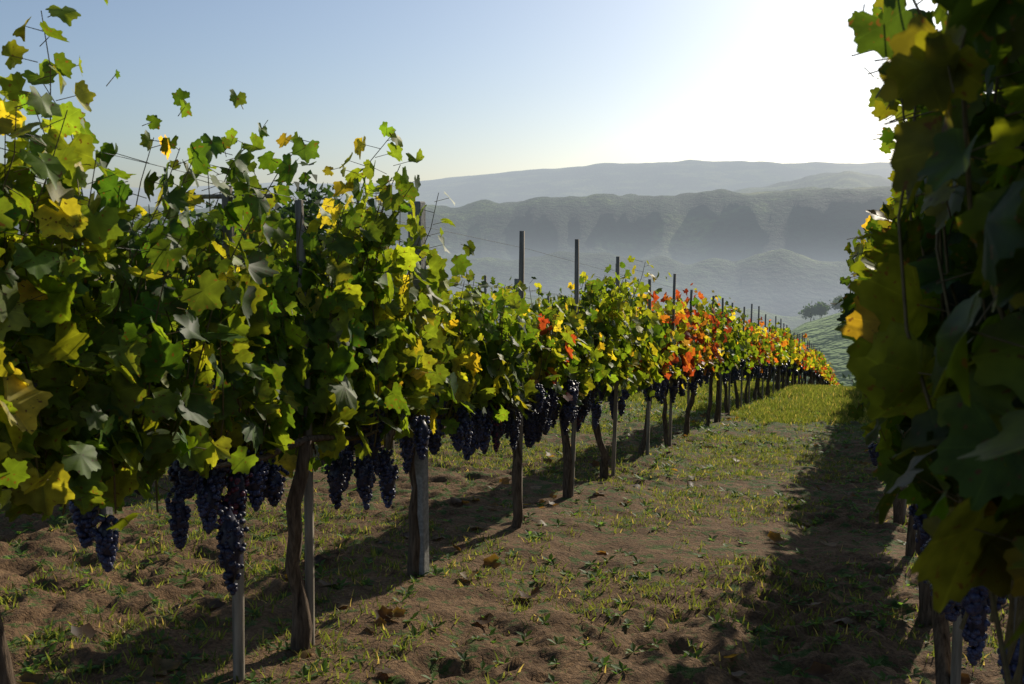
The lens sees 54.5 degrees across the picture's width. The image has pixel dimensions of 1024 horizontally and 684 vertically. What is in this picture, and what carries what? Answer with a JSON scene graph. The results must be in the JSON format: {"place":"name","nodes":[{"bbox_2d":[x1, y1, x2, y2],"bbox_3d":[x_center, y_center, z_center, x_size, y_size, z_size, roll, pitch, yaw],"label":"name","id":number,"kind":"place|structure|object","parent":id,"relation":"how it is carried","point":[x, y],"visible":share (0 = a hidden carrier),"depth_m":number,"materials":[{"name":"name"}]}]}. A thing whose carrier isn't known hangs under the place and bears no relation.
{"place":"outdoors","nodes":[
{"label":"outdoors","id":0,"kind":"place"},
{"bbox_2d":[0,0,993,188],"label":"sky","id":1,"kind":"structure","parent":0,"point":[481,87],"materials":[{"name":"blue"}]},
{"bbox_2d":[0,160,1008,683],"bbox_3d":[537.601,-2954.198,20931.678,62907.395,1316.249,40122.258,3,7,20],"label":"terrain","id":2,"kind":"structure","parent":0,"point":[770,238],"depth_m":6.39,"materials":[{"name":"brown soil"}]},
{"bbox_2d":[94,201,642,575],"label":"concrete posts","id":3,"kind":"object","parent":2,"relation":"on","point":[421,469],"visible":0.02,"depth_m":5.28,"materials":[{"name":"grey concrete"}]},
{"bbox_2d":[0,362,950,683],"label":"trunks","id":4,"kind":"object","parent":2,"relation":"on","point":[302,626],"visible":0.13,"depth_m":4.80,"materials":[{"name":"brown plant"}]},
{"bbox_2d":[16,408,972,683],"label":"fallen leaves","id":5,"kind":"object","parent":2,"relation":"on","point":[384,614],"visible":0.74,"depth_m":4.70,"materials":[{"name":"brown plant"}]},
{"bbox_2d":[0,378,1008,683],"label":"weedy grass","id":6,"kind":"structure","parent":2,"relation":"on","point":[794,402],"depth_m":5.76,"materials":[{"name":"green plant"}]},
{"bbox_2d":[187,360,830,385],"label":"grapevines","id":7,"kind":"object","parent":2,"relation":"on","point":[783,368],"visible":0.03,"depth_m":31.94,"materials":[{"name":"plant"}]},
{"bbox_2d":[0,0,1023,650],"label":"vine leaves","id":8,"kind":"object","parent":2,"relation":"on","point":[964,438],"visible":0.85,"depth_m":2.91,"materials":[{"name":"green plant"}]},
{"bbox_2d":[34,358,1023,683],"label":"grapes","id":9,"kind":"object","parent":2,"relation":"on","point":[262,480],"visible":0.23,"depth_m":3.86,"materials":[{"name":"purple food"}]},
{"bbox_2d":[182,185,1020,683],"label":"stakes","id":10,"kind":"object","parent":2,"relation":"on","point":[238,629],"visible":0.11,"depth_m":4.17,"materials":[{"name":"brown wood"}]},
{"bbox_2d":[2,134,1019,599],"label":"wires","id":11,"kind":"object","parent":10,"relation":"attached to","point":[290,266],"visible":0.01,"depth_m":3.75,"materials":[{"name":"grey metal"}]},
{"bbox_3d":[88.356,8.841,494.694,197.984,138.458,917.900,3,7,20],"label":"tree trunks","id":12,"kind":"object","parent":2,"relation":"on","visible":0},
{"bbox_2d":[71,144,855,386],"bbox_3d":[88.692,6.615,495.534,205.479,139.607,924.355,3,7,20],"label":"tree crowns","id":13,"kind":"object","parent":12,"relation":"attached to","point":[816,309],"visible":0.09,"depth_m":38.42,"materials":[{"name":"green plant"}]},
{"bbox_2d":[0,0,1023,683],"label":"vine shoots","id":14,"kind":"object","parent":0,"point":[994,614],"visible":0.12,"depth_m":2.80,"materials":[{"name":"green plant"}]}
]}

